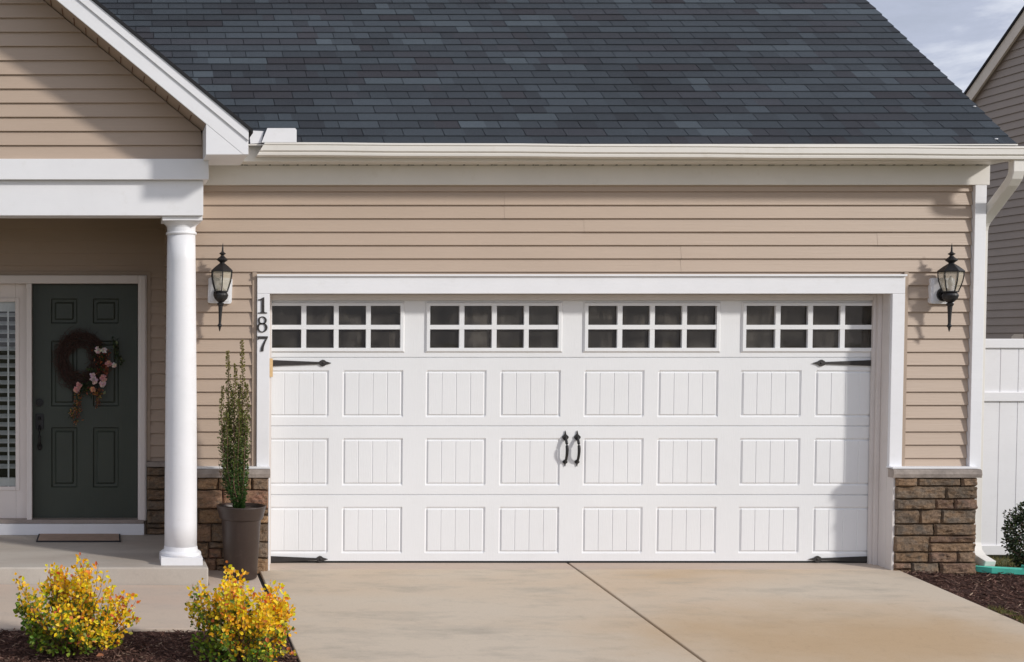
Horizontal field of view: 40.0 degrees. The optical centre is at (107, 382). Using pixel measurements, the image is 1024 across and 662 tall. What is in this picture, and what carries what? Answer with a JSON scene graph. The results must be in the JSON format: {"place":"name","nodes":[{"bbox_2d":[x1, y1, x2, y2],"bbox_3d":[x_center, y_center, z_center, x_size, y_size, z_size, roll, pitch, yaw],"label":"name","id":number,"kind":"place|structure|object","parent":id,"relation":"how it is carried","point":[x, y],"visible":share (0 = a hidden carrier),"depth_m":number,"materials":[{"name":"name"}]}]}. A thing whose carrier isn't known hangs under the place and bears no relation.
{"place":"outdoors","nodes":[
{"label":"outdoors","id":0,"kind":"place"},
{"bbox_2d":[0,570,274,631],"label":"path","id":1,"kind":"structure","parent":0,"point":[158,608],"depth_m":8.99,"materials":[{"name":"concrete"}]},
{"bbox_2d":[216,502,265,579],"bbox_3d":[0.995,1.179,9.649,0.372,0.538,0.372,0,2,0],"label":"plant pot","id":2,"kind":"object","parent":1,"relation":"on","point":[241,531],"visible":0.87,"depth_m":9.53,"materials":[{"name":"brown plastic"}]},
{"bbox_2d":[217,339,251,507],"bbox_3d":[0.944,0.310,9.619,0.259,1.267,0.214,0,2,0],"label":"columnar shrub","id":3,"kind":"object","parent":2,"relation":"on","point":[234,480],"visible":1,"depth_m":9.61,"materials":[{"name":"green plant"}]},
{"bbox_2d":[269,563,887,571],"bbox_3d":[3.605,1.465,10.315,4.738,0.136,0.799,0,2,0],"label":"garage apron","id":4,"kind":"object","parent":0,"point":[570,566],"visible":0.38,"depth_m":10.00,"materials":[{"name":"concrete"}]},
{"bbox_2d":[260,570,1023,661],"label":"driveway","id":5,"kind":"structure","parent":0,"point":[618,616],"depth_m":8.68,"materials":[{"name":"concrete"}]},
{"bbox_2d":[257,574,298,661],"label":"joint filler","id":6,"kind":"object","parent":5,"relation":"on","point":[261,580],"visible":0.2,"depth_m":9.53,"materials":[{"name":"black rubber"}]},
{"bbox_2d":[867,0,1023,92],"label":"sky","id":7,"kind":"structure","parent":0,"point":[958,36],"materials":[{"name":"grey"}]},
{"bbox_2d":[966,555,1023,622],"bbox_3d":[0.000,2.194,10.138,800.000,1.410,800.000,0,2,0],"label":"ground","id":8,"kind":"structure","parent":0,"point":[1005,560],"depth_m":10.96,"materials":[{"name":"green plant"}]},
{"bbox_2d":[0,628,296,661],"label":"mulch bed","id":9,"kind":"object","parent":8,"relation":"on","point":[150,646],"visible":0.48,"depth_m":7.99,"materials":[{"name":"brown wood"}]},
{"bbox_2d":[12,552,140,656],"bbox_3d":[-0.205,1.358,7.896,0.749,0.613,0.582,-1,2,-33],"label":"yellow shrub","id":10,"kind":"object","parent":9,"relation":"on","point":[79,628],"visible":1,"depth_m":7.84,"materials":[{"name":"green plant"}]},
{"bbox_2d":[184,561,296,661],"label":"yellow shrub","id":11,"kind":"object","parent":9,"relation":"on","point":[233,627],"visible":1,"depth_m":7.69,"materials":[{"name":"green plant"}]},
{"bbox_2d":[0,0,1023,584],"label":"house","id":12,"kind":"structure","parent":8,"relation":"on","point":[580,280],"depth_m":10.05,"materials":[{"name":"beige plastic"}]},
{"bbox_2d":[36,534,120,541],"bbox_3d":[-0.237,1.290,10.799,0.693,0.013,0.382,0,2,0],"label":"doormat","id":13,"kind":"object","parent":12,"relation":"on","point":[78,538],"visible":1,"depth_m":10.72,"materials":[{"name":"fabric"}]},
{"bbox_2d":[33,284,136,517],"bbox_3d":[-0.190,0.160,11.092,0.895,2.008,0.118,0,2,0],"label":"entry door","id":14,"kind":"structure","parent":12,"relation":"in","point":[88,469],"depth_m":11.11,"materials":[{"name":"green paint"}]},
{"bbox_2d":[52,327,124,426],"bbox_3d":[-0.173,-0.062,11.032,0.657,0.872,0.109,0,2,0],"label":"wreath","id":15,"kind":"object","parent":14,"relation":"attached to","point":[95,379],"visible":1,"depth_m":11.04,"materials":[{"name":"plant"}]},
{"bbox_2d":[207,245,232,330],"bbox_3d":[0.859,-0.724,9.788,0.182,0.668,0.217,2,2,0],"label":"wall lantern","id":16,"kind":"object","parent":12,"relation":"attached to","point":[220,291],"depth_m":9.76,"materials":[{"name":"black metal"}]},
{"bbox_2d":[271,300,871,562],"bbox_3d":[3.611,0.367,10.061,4.904,2.075,0.092,0,2,0],"label":"garage door","id":17,"kind":"structure","parent":12,"relation":"in","point":[412,452],"depth_m":10.08,"materials":[{"name":"paint"}]},
{"bbox_2d":[928,245,964,331],"bbox_3d":[6.357,-0.722,9.788,0.182,0.668,0.217,1,2,0],"label":"wall lantern","id":18,"kind":"object","parent":12,"relation":"attached to","point":[942,290],"depth_m":9.77,"materials":[{"name":"black metal"}]},
{"bbox_2d":[901,566,1023,623],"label":"mulch bed","id":19,"kind":"object","parent":8,"relation":"on","point":[997,590],"visible":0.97,"depth_m":9.46,"materials":[{"name":"brown wood"}]},
{"bbox_2d":[975,565,1023,574],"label":"splash block","id":20,"kind":"object","parent":19,"relation":"on","point":[996,570],"depth_m":9.81,"materials":[{"name":"teal plastic"}]},
{"bbox_2d":[964,6,1023,338],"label":"neighbour house","id":21,"kind":"structure","parent":8,"relation":"on","point":[994,91],"depth_m":16.93,"materials":[{"name":"beige plastic"}]},
{"bbox_2d":[981,339,1023,554],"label":"fence","id":22,"kind":"object","parent":8,"relation":"on","point":[1003,467],"visible":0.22,"depth_m":11.05,"materials":[{"name":"white paint"}]},
{"bbox_2d":[1000,501,1023,567],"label":"round bush","id":23,"kind":"object","parent":8,"relation":"on","point":[1014,543],"visible":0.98,"depth_m":10.28,"materials":[{"name":"green plant"}]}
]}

